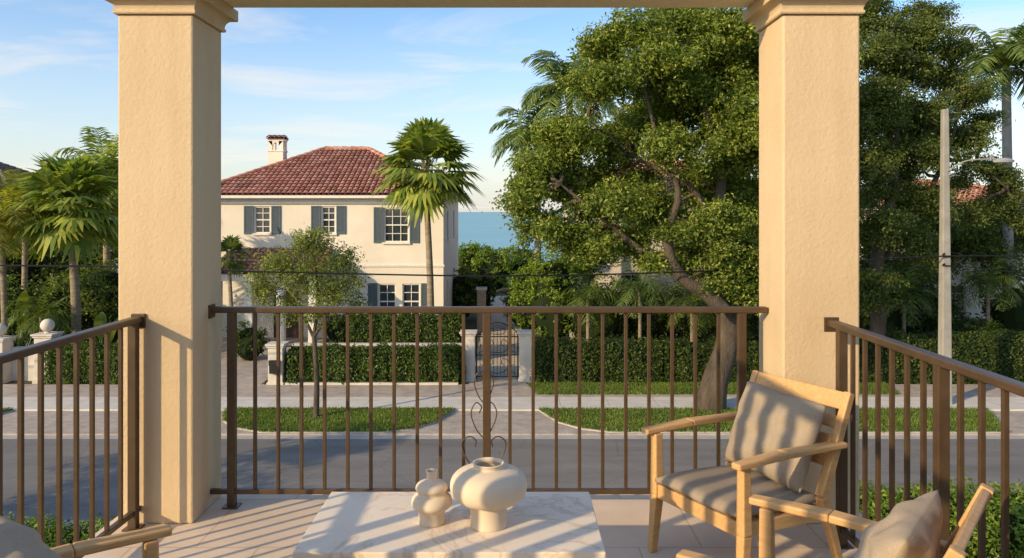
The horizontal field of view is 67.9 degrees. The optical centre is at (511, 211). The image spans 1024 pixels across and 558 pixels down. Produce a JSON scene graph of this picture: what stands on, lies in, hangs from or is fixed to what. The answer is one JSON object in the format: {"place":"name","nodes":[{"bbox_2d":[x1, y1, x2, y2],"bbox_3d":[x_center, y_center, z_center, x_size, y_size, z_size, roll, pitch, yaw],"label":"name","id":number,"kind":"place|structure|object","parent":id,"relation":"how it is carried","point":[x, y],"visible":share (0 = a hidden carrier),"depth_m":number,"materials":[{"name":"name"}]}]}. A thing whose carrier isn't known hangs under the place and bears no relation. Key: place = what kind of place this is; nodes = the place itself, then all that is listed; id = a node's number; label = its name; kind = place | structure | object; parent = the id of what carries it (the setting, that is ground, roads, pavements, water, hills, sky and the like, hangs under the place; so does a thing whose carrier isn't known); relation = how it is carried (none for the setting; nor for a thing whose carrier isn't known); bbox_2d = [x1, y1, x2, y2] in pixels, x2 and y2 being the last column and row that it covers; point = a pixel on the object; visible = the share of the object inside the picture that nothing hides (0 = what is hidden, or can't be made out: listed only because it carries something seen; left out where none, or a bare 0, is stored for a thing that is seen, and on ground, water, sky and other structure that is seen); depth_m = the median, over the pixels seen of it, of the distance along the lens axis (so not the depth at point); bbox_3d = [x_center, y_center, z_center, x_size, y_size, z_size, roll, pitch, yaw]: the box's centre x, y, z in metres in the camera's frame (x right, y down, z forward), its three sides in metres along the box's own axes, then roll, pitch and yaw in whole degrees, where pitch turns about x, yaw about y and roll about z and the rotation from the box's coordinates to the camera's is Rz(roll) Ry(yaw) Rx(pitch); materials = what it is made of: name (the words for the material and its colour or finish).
{"place":"outdoors","nodes":[
{"label":"outdoors","id":0,"kind":"place"},
{"bbox_2d":[0,162,89,206],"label":"villa house","id":1,"kind":"structure","parent":0,"point":[3,166],"depth_m":54.85,"materials":[{"name":"red paint"}]},
{"bbox_2d":[221,338,327,383],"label":"driveway","id":2,"kind":"structure","parent":0,"point":[244,372],"depth_m":29.28,"materials":[{"name":"brick"}]},
{"bbox_2d":[110,212,561,280],"bbox_3d":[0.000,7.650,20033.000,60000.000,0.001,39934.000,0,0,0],"label":"sea","id":3,"kind":"structure","parent":0,"point":[482,228],"depth_m":295.13,"materials":[{"name":"liquid"}]},
{"bbox_2d":[5,284,689,383],"bbox_3d":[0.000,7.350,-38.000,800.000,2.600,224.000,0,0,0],"label":"ground","id":4,"kind":"structure","parent":0,"point":[471,322],"depth_m":39.74,"materials":[{"name":"soil"}]},
{"bbox_2d":[0,323,16,383],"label":"gate pillar","id":5,"kind":"structure","parent":4,"relation":"on","point":[6,342],"depth_m":26.92,"materials":[{"name":"white paint"}]},
{"bbox_2d":[11,346,33,380],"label":"garden wall","id":6,"kind":"structure","parent":4,"relation":"on","point":[28,368],"depth_m":27.18,"materials":[{"name":"white paint"}]},
{"bbox_2d":[0,183,50,334],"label":"feather palm","id":7,"kind":"object","parent":4,"relation":"on","point":[11,226],"visible":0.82,"depth_m":28.90,"materials":[{"name":"green plant"}]},
{"bbox_2d":[5,238,53,292],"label":"shrub","id":8,"kind":"object","parent":4,"relation":"on","point":[14,270],"visible":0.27,"depth_m":38.93,"materials":[{"name":"green plant"}]},
{"bbox_2d":[0,274,60,346],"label":"shrub","id":9,"kind":"object","parent":4,"relation":"on","point":[13,294],"visible":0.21,"depth_m":31.18,"materials":[{"name":"green plant"}]},
{"bbox_2d":[0,168,66,289],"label":"feather palm","id":10,"kind":"object","parent":4,"relation":"on","point":[20,193],"visible":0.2,"depth_m":35.64,"materials":[{"name":"green plant"}]},
{"bbox_2d":[0,289,69,345],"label":"banana plant","id":11,"kind":"object","parent":4,"relation":"on","point":[23,296],"visible":0.2,"depth_m":28.80,"materials":[{"name":"green plant"}]},
{"bbox_2d":[3,286,78,345],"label":"palm","id":12,"kind":"object","parent":4,"relation":"on","point":[43,313],"visible":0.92,"depth_m":28.39,"materials":[{"name":"green plant"}]},
{"bbox_2d":[30,319,63,383],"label":"gate pillar","id":13,"kind":"structure","parent":4,"relation":"on","point":[47,326],"depth_m":26.70,"materials":[{"name":"white paint"}]},
{"bbox_2d":[16,279,95,344],"bbox_3d":[-19.394,4.480,32.591,4.314,3.242,3.890,0,0,-44],"label":"shrub","id":14,"kind":"object","parent":4,"relation":"on","point":[58,296],"visible":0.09,"depth_m":31.82,"materials":[{"name":"green plant"}]},
{"bbox_2d":[0,177,118,268],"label":"garden tree","id":15,"kind":"object","parent":4,"relation":"on","point":[114,256],"visible":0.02,"depth_m":39.74,"materials":[{"name":"green plant"}]},
{"bbox_2d":[3,511,117,547],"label":"hedge","id":16,"kind":"object","parent":4,"relation":"on","point":[50,537],"visible":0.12,"depth_m":12.56,"materials":[{"name":"green plant"}]},
{"bbox_2d":[4,151,118,345],"bbox_3d":[-17.297,1.867,30.023,4.817,8.473,5.295,0,0,0],"label":"fan palm","id":17,"kind":"object","parent":4,"relation":"on","point":[72,229],"visible":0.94,"depth_m":29.18,"materials":[{"name":"green plant"}]},
{"bbox_2d":[31,221,118,293],"bbox_3d":[-23.422,3.288,41.124,5.819,5.623,6.245,0,0,0],"label":"shrub","id":18,"kind":"object","parent":4,"relation":"on","point":[49,271],"visible":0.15,"depth_m":39.51,"materials":[{"name":"green plant"}]},
{"bbox_2d":[44,340,117,384],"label":"hedge","id":19,"kind":"object","parent":4,"relation":"on","point":[50,359],"visible":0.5,"depth_m":26.28,"materials":[{"name":"green plant"}]},
{"bbox_2d":[45,251,118,343],"bbox_3d":[-17.941,3.957,33.011,4.360,4.528,4.446,0,0,26],"label":"shrub","id":20,"kind":"object","parent":4,"relation":"on","point":[99,290],"visible":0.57,"depth_m":32.01,"materials":[{"name":"green plant"}]},
{"bbox_2d":[53,126,118,269],"bbox_3d":[-18.822,1.129,35.091,4.291,9.947,4.905,0,0,-23],"label":"feather palm","id":21,"kind":"object","parent":4,"relation":"on","point":[112,161],"visible":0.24,"depth_m":34.52,"materials":[{"name":"green plant"}]},
{"bbox_2d":[79,311,118,345],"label":"banana plant","id":22,"kind":"object","parent":4,"relation":"on","point":[100,318],"visible":0.2,"depth_m":28.91,"materials":[{"name":"green plant"}]},
{"bbox_2d":[221,235,255,305],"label":"fan palm","id":23,"kind":"object","parent":4,"relation":"on","point":[231,243],"visible":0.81,"depth_m":31.90,"materials":[{"name":"green plant"}]},
{"bbox_2d":[225,319,270,360],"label":"shrub","id":24,"kind":"object","parent":4,"relation":"on","point":[245,343],"visible":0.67,"depth_m":30.16,"materials":[{"name":"green plant"}]},
{"bbox_2d":[265,341,289,384],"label":"mailbox pillar","id":25,"kind":"structure","parent":4,"relation":"on","point":[271,346],"depth_m":26.15,"materials":[{"name":"white paint"}]},
{"bbox_2d":[322,313,351,342],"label":"shrub","id":26,"kind":"object","parent":4,"relation":"on","point":[335,332],"visible":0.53,"depth_m":34.04,"materials":[{"name":"green plant"}]},
{"bbox_2d":[284,339,391,384],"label":"hedge","id":27,"kind":"object","parent":4,"relation":"on","point":[359,363],"visible":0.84,"depth_m":26.30,"materials":[{"name":"green plant"}]},
{"bbox_2d":[221,135,466,346],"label":"villa house","id":28,"kind":"structure","parent":4,"relation":"on","point":[330,187],"depth_m":36.00,"materials":[{"name":"beige paint"}]},
{"bbox_2d":[252,206,271,234],"bbox_3d":[-11.820,0.425,36.030,0.920,1.370,0.240,0,0,0],"label":"window","id":29,"kind":"structure","parent":28,"relation":"in","point":[262,213],"depth_m":36.12,"materials":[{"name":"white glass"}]},
{"bbox_2d":[274,291,298,337],"bbox_3d":[-10.700,4.890,36.115,1.200,2.280,0.070,0,0,0],"label":"door","id":30,"kind":"structure","parent":28,"relation":"in","point":[293,331],"depth_m":36.10,"materials":[{"name":"brown wood"}]},
{"bbox_2d":[319,206,336,234],"bbox_3d":[-8.690,0.425,36.030,0.820,1.370,0.240,0,0,0],"label":"window","id":31,"kind":"structure","parent":28,"relation":"in","point":[328,212],"depth_m":36.12,"materials":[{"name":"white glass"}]},
{"bbox_2d":[379,284,395,305],"bbox_3d":[-5.915,4.255,36.100,0.830,1.690,0.100,0,0,0],"label":"window","id":32,"kind":"structure","parent":28,"relation":"in","point":[387,292],"depth_m":36.12,"materials":[{"name":"white glass"}]},
{"bbox_2d":[382,208,409,243],"bbox_3d":[-5.475,0.670,36.030,1.330,1.720,0.240,0,0,0],"label":"window","id":33,"kind":"structure","parent":28,"relation":"in","point":[396,231],"depth_m":36.12,"materials":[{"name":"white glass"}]},
{"bbox_2d":[403,284,419,313],"bbox_3d":[-4.775,4.255,36.100,0.830,1.690,0.100,0,0,0],"label":"window","id":34,"kind":"structure","parent":28,"relation":"in","point":[411,292],"depth_m":36.12,"materials":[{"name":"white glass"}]},
{"bbox_2d":[285,382,457,384],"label":"planter kerb","id":35,"kind":"structure","parent":4,"relation":"on","point":[387,383],"depth_m":26.10,"materials":[{"name":"white paint"}]},
{"bbox_2d":[292,343,461,365],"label":"garden wall","id":36,"kind":"structure","parent":4,"relation":"on","point":[356,345],"depth_m":27.09,"materials":[{"name":"white paint"}]},
{"bbox_2d":[342,313,465,342],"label":"hedge","id":37,"kind":"object","parent":4,"relation":"on","point":[405,327],"visible":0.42,"depth_m":30.04,"materials":[{"name":"green plant"}]},
{"bbox_2d":[382,340,466,383],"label":"hedge","id":38,"kind":"object","parent":4,"relation":"on","point":[429,364],"visible":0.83,"depth_m":26.29,"materials":[{"name":"green plant"}]},
{"bbox_2d":[367,116,486,313],"bbox_3d":[-3.484,1.055,31.433,5.184,10.095,5.089,0,0,0],"label":"fan palm","id":39,"kind":"object","parent":4,"relation":"on","point":[422,190],"visible":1,"depth_m":30.57,"materials":[{"name":"green plant"}]},
{"bbox_2d":[452,266,481,320],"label":"shrub","id":40,"kind":"object","parent":4,"relation":"on","point":[464,292],"visible":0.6,"depth_m":41.42,"materials":[{"name":"green plant"}]},
{"bbox_2d":[459,330,477,383],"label":"gate pillar","id":41,"kind":"structure","parent":4,"relation":"on","point":[470,335],"depth_m":26.77,"materials":[{"name":"white paint"}]},
{"bbox_2d":[476,322,518,378],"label":"iron gate","id":42,"kind":"structure","parent":41,"relation":"attached to","point":[514,354],"depth_m":26.98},
{"bbox_2d":[458,240,499,277],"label":"shrub","id":43,"kind":"object","parent":4,"relation":"on","point":[465,255],"visible":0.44,"depth_m":58.87,"materials":[{"name":"green plant"}]},
{"bbox_2d":[476,287,486,333],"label":"brick pillar","id":44,"kind":"structure","parent":4,"relation":"on","point":[481,296],"depth_m":37.78,"materials":[{"name":"brick"}]},
{"bbox_2d":[471,264,497,305],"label":"clipped shrub","id":45,"kind":"object","parent":4,"relation":"on","point":[484,282],"visible":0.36,"depth_m":42.68,"materials":[{"name":"green plant"}]},
{"bbox_2d":[470,245,519,292],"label":"shrub","id":46,"kind":"object","parent":4,"relation":"on","point":[496,263],"visible":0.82,"depth_m":56.33,"materials":[{"name":"green plant"}]},
{"bbox_2d":[3,435,1023,438],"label":"gutter","id":47,"kind":"object","parent":4,"relation":"on","point":[493,436],"visible":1,"depth_m":20.44,"materials":[{"name":"concrete"}]},
{"bbox_2d":[506,240,533,278],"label":"shrub","id":48,"kind":"object","parent":4,"relation":"on","point":[521,262],"visible":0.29,"depth_m":59.31,"materials":[{"name":"green plant"}]},
{"bbox_2d":[517,330,530,383],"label":"gate pillar","id":49,"kind":"structure","parent":4,"relation":"on","point":[524,355],"depth_m":26.77,"materials":[{"name":"white paint"}]},
{"bbox_2d":[507,255,546,332],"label":"shrub","id":50,"kind":"object","parent":4,"relation":"on","point":[517,298],"visible":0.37,"depth_m":35.47,"materials":[{"name":"green plant"}]},
{"bbox_2d":[488,96,590,332],"bbox_3d":[1.388,0.155,37.701,5.034,11.889,5.142,0,0,17],"label":"royal palm","id":51,"kind":"object","parent":4,"relation":"on","point":[507,139],"visible":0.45,"depth_m":37.25,"materials":[{"name":"plant"}]},
{"bbox_2d":[513,243,592,338],"bbox_3d":[1.793,3.677,33.170,2.889,4.827,3.242,0,0,38],"label":"shrub","id":52,"kind":"object","parent":4,"relation":"on","point":[546,290],"visible":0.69,"depth_m":32.42,"materials":[{"name":"green plant"}]},
{"bbox_2d":[516,50,618,339],"bbox_3d":[2.802,-0.962,36.006,5.318,14.133,5.456,0,0,0],"label":"royal palm","id":53,"kind":"object","parent":4,"relation":"on","point":[550,66],"visible":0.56,"depth_m":35.31,"materials":[{"name":"plant"}]},
{"bbox_2d":[560,273,619,340],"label":"palm","id":54,"kind":"object","parent":4,"relation":"on","point":[588,291],"visible":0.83,"depth_m":30.93,"materials":[{"name":"green plant"}]},
{"bbox_2d":[529,332,666,382],"bbox_3d":[3.028,5.210,26.912,4.866,1.776,1.673,0,0,0],"label":"hedge","id":55,"kind":"object","parent":4,"relation":"on","point":[590,360],"visible":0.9,"depth_m":26.41,"materials":[{"name":"green plant"}]},
{"bbox_2d":[564,272,638,340],"bbox_3d":[3.878,4.450,33.150,3.870,3.646,3.494,0,0,0],"label":"shrub","id":56,"kind":"object","parent":4,"relation":"on","point":[613,327],"visible":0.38,"depth_m":32.21,"materials":[{"name":"green plant"}]},
{"bbox_2d":[607,262,670,338],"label":"palm","id":57,"kind":"object","parent":4,"relation":"on","point":[649,290],"visible":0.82,"depth_m":30.39,"materials":[{"name":"green plant"}]},
{"bbox_2d":[608,276,685,343],"bbox_3d":[6.023,4.532,34.146,4.385,3.353,3.790,0,0,-43],"label":"shrub","id":58,"kind":"object","parent":4,"relation":"on","point":[658,329],"visible":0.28,"depth_m":33.02,"materials":[{"name":"green plant"}]},
{"bbox_2d":[558,197,756,285],"bbox_3d":[8.333,2.083,36.852,12.649,8.127,5.738,0,0,0],"label":"garden tree","id":59,"kind":"object","parent":4,"relation":"on","point":[600,263],"visible":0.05,"depth_m":36.26,"materials":[{"name":"plant"}]},
{"bbox_2d":[660,277,715,341],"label":"palm","id":60,"kind":"object","parent":4,"relation":"on","point":[683,301],"visible":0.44,"depth_m":29.88,"materials":[{"name":"green plant"}]},
{"bbox_2d":[663,278,734,343],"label":"shrub","id":61,"kind":"object","parent":4,"relation":"on","point":[683,325],"visible":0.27,"depth_m":32.23,"materials":[{"name":"green plant"}]},
{"bbox_2d":[660,335,758,382],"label":"hedge","id":62,"kind":"object","parent":4,"relation":"on","point":[683,361],"visible":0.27,"depth_m":26.42,"materials":[{"name":"green plant"}]},
{"bbox_2d":[746,313,758,344],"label":"shrub","id":63,"kind":"object","parent":4,"relation":"on","point":[752,326],"visible":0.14,"depth_m":30.89,"materials":[{"name":"green plant"}]},
{"bbox_2d":[859,256,930,336],"bbox_3d":[14.608,4.007,31.093,4.782,4.334,3.798,0,0,-25],"label":"shrub","id":64,"kind":"object","parent":4,"relation":"on","point":[893,320],"visible":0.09,"depth_m":30.03,"materials":[{"name":"green plant"}]},
{"bbox_2d":[883,264,938,333],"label":"palm","id":65,"kind":"object","parent":4,"relation":"on","point":[903,289],"visible":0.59,"depth_m":29.64,"materials":[{"name":"green plant"}]},
{"bbox_2d":[899,277,978,336],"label":"shrub","id":66,"kind":"object","parent":4,"relation":"on","point":[929,322],"visible":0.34,"depth_m":31.04,"materials":[{"name":"green plant"}]},
{"bbox_2d":[859,0,1023,336],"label":"feathery tree","id":67,"kind":"object","parent":4,"relation":"on","point":[898,134],"visible":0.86,"depth_m":26.74,"materials":[{"name":"green plant"}]},
{"bbox_2d":[859,327,1023,383],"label":"hedge","id":68,"kind":"object","parent":4,"relation":"on","point":[1001,354],"visible":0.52,"depth_m":26.68,"materials":[{"name":"green plant"}]},
{"bbox_2d":[859,201,1023,294],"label":"garden tree","id":69,"kind":"object","parent":4,"relation":"on","point":[987,239],"visible":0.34,"depth_m":32.55,"materials":[{"name":"green plant"}]},
{"bbox_2d":[859,471,1023,557],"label":"hedge","id":70,"kind":"object","parent":4,"relation":"on","point":[1016,527],"visible":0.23,"depth_m":12.35,"materials":[{"name":"green plant"}]},
{"bbox_2d":[938,109,1014,404],"bbox_3d":[14.293,1.460,23.396,2.121,9.280,0.413,0,0,12],"label":"utility pole","id":71,"kind":"object","parent":4,"relation":"on","point":[944,328],"visible":0.84,"depth_m":23.49,"materials":[{"name":"concrete"}]},
{"bbox_2d":[0,255,1023,276],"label":"power cable","id":72,"kind":"object","parent":71,"relation":"attached to","point":[517,275],"visible":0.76,"depth_m":21.13,"materials":[{"name":"rubber"}]},
{"bbox_2d":[951,316,1006,335],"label":"shrub","id":73,"kind":"object","parent":4,"relation":"on","point":[959,325],"visible":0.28,"depth_m":29.84,"materials":[{"name":"green plant"}]},
{"bbox_2d":[953,257,1023,323],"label":"palm","id":74,"kind":"object","parent":4,"relation":"on","point":[986,281],"visible":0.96,"depth_m":30.80,"materials":[{"name":"green plant"}]},
{"bbox_2d":[954,19,1023,289],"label":"royal palm","id":75,"kind":"object","parent":4,"relation":"on","point":[1003,58],"visible":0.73,"depth_m":32.83,"materials":[{"name":"plant"}]},
{"bbox_2d":[973,280,1023,334],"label":"shrub","id":76,"kind":"object","parent":4,"relation":"on","point":[1012,317],"visible":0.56,"depth_m":32.01,"materials":[{"name":"green plant"}]},
{"bbox_2d":[469,296,525,383],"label":"path","id":77,"kind":"structure","parent":0,"point":[495,346],"depth_m":32.71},
{"bbox_2d":[0,0,1023,211],"label":"sky","id":78,"kind":"structure","parent":0,"point":[316,78],"materials":[{"name":"blue"}]},
{"bbox_2d":[3,384,1021,396],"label":"pavement","id":79,"kind":"structure","parent":0,"point":[498,390],"depth_m":25.15,"materials":[{"name":"concrete"}]},
{"bbox_2d":[3,439,1023,519],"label":"road","id":80,"kind":"structure","parent":0,"point":[452,462],"depth_m":18.26,"materials":[{"name":"asphalt"}]},
{"bbox_2d":[3,397,1023,410],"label":"sidewalk","id":81,"kind":"structure","parent":0,"point":[524,403],"depth_m":23.71,"materials":[{"name":"concrete"}]},
{"bbox_2d":[3,411,1023,434],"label":"apron","id":82,"kind":"object","parent":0,"point":[521,423],"visible":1,"depth_m":21.24,"materials":[{"name":"concrete"}]},
{"bbox_2d":[225,410,434,430],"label":"verge","id":83,"kind":"structure","parent":82,"relation":"on","point":[335,430],"depth_m":20.91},
{"bbox_2d":[240,222,372,416],"bbox_3d":[-5.955,3.039,21.843,3.961,5.828,2.422,0,0,0],"label":"young tree","id":84,"kind":"object","parent":83,"relation":"on","point":[335,296],"visible":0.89,"depth_m":21.74,"materials":[{"name":"green plant"}]},
{"bbox_2d":[3,381,1000,431],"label":"grass","id":85,"kind":"structure","parent":83,"relation":"on","point":[266,419],"depth_m":22.04,"materials":[{"name":"plant"}]},
{"bbox_2d":[223,410,453,432],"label":"verge kerb","id":86,"kind":"structure","parent":82,"relation":"on","point":[224,421],"depth_m":20.64,"materials":[{"name":"concrete"}]},
{"bbox_2d":[539,410,1000,432],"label":"verge kerb","id":87,"kind":"structure","parent":82,"relation":"on","point":[544,413],"depth_m":20.64,"materials":[{"name":"concrete"}]},
{"bbox_2d":[544,409,1000,430],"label":"verge","id":88,"kind":"structure","parent":82,"relation":"on","point":[733,422],"depth_m":21.41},
{"bbox_2d":[482,8,864,411],"bbox_3d":[5.009,-0.369,23.865,11.831,13.514,6.977,0,0,0],"label":"oak tree","id":89,"kind":"object","parent":88,"relation":"on","point":[698,68],"visible":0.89,"depth_m":22.34,"materials":[{"name":"green plant"}]},
{"bbox_2d":[562,157,758,305],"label":"villa house","id":90,"kind":"structure","parent":0,"point":[616,269],"depth_m":42.00,"materials":[{"name":"white paint"}]},
{"bbox_2d":[859,179,1023,323],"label":"villa house","id":91,"kind":"structure","parent":0,"point":[977,310],"depth_m":36.00,"materials":[{"name":"beige paint"}]},
{"bbox_3d":[-0.120,2.150,-1.450,3.960,7.800,11.300,0,0,0],"label":"villa","id":92,"kind":"object","parent":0,"visible":0},
{"bbox_2d":[83,494,861,557],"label":"floor","id":93,"kind":"structure","parent":92,"relation":"on","point":[264,525],"depth_m":3.76,"materials":[{"name":"stone"}]},
{"bbox_2d":[0,314,145,557],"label":"railing","id":94,"kind":"object","parent":93,"relation":"on","point":[133,323],"visible":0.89,"depth_m":3.43,"materials":[{"name":"brown metal"}]},
{"bbox_2d":[50,524,171,557],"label":"armchair","id":95,"kind":"object","parent":93,"relation":"on","point":[148,537],"visible":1,"depth_m":2.35,"materials":[{"name":"brown wood"}]},
{"bbox_2d":[0,516,61,557],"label":"pillow","id":96,"kind":"object","parent":95,"relation":"on","point":[17,540],"visible":1,"depth_m":1.98,"materials":[{"name":"beige fabric"}]},
{"bbox_2d":[105,0,237,522],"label":"column","id":97,"kind":"structure","parent":93,"relation":"on","point":[170,169],"depth_m":3.87,"materials":[{"name":"paint"}]},
{"bbox_2d":[223,0,754,7],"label":"beam","id":98,"kind":"structure","parent":97,"relation":"on","point":[489,3],"depth_m":4.16,"materials":[{"name":"paint"}]},
{"bbox_2d":[292,492,605,557],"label":"coffee table","id":99,"kind":"object","parent":93,"relation":"on","point":[387,525],"visible":0.98,"depth_m":2.78,"materials":[{"name":"stone"}]},
{"bbox_2d":[411,468,451,527],"bbox_3d":[-0.302,1.071,2.860,0.153,0.198,0.153,0,0,0],"label":"vase","id":100,"kind":"object","parent":99,"relation":"on","point":[431,501],"visible":1,"depth_m":2.81,"materials":[{"name":"ceramic"}]},
{"bbox_2d":[450,457,526,532],"bbox_3d":[-0.087,1.052,2.840,0.288,0.235,0.288,0,0,0],"label":"vase","id":101,"kind":"object","parent":99,"relation":"on","point":[488,491],"visible":1,"depth_m":2.77,"materials":[{"name":"ceramic"}]},
{"bbox_2d":[208,304,767,508],"bbox_3d":[-0.126,1.045,4.100,3.001,1.090,0.080,0,0,0],"label":"railing","id":102,"kind":"object","parent":93,"relation":"on","point":[231,490],"visible":0.9,"depth_m":4.09,"materials":[{"name":"brown metal"}]},
{"bbox_2d":[641,370,854,557],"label":"armchair","id":103,"kind":"object","parent":93,"relation":"on","point":[717,496],"visible":0.81,"depth_m":3.37,"materials":[{"name":"brown wood"}]},
{"bbox_2d":[724,381,825,492],"bbox_3d":[1.211,1.030,3.533,0.181,0.415,0.480,24,-11,-27],"label":"pillow","id":104,"kind":"object","parent":103,"relation":"on","point":[767,419],"visible":0.91,"depth_m":3.45,"materials":[{"name":"fabric"}]},
{"bbox_2d":[743,0,871,522],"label":"column","id":105,"kind":"structure","parent":93,"relation":"on","point":[808,166],"depth_m":3.87,"materials":[{"name":"paint"}]},
{"bbox_2d":[676,483,994,557],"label":"armchair","id":106,"kind":"object","parent":93,"relation":"on","point":[955,545],"visible":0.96,"depth_m":2.49,"materials":[{"name":"brown wood"}]},
{"bbox_2d":[853,490,942,557],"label":"pillow","id":107,"kind":"object","parent":106,"relation":"on","point":[908,529],"visible":1,"depth_m":2.12,"materials":[{"name":"beige fabric"}]},
{"bbox_2d":[824,317,1023,557],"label":"railing","id":108,"kind":"object","parent":93,"relation":"on","point":[943,366],"visible":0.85,"depth_m":2.90,"materials":[{"name":"brown metal"}]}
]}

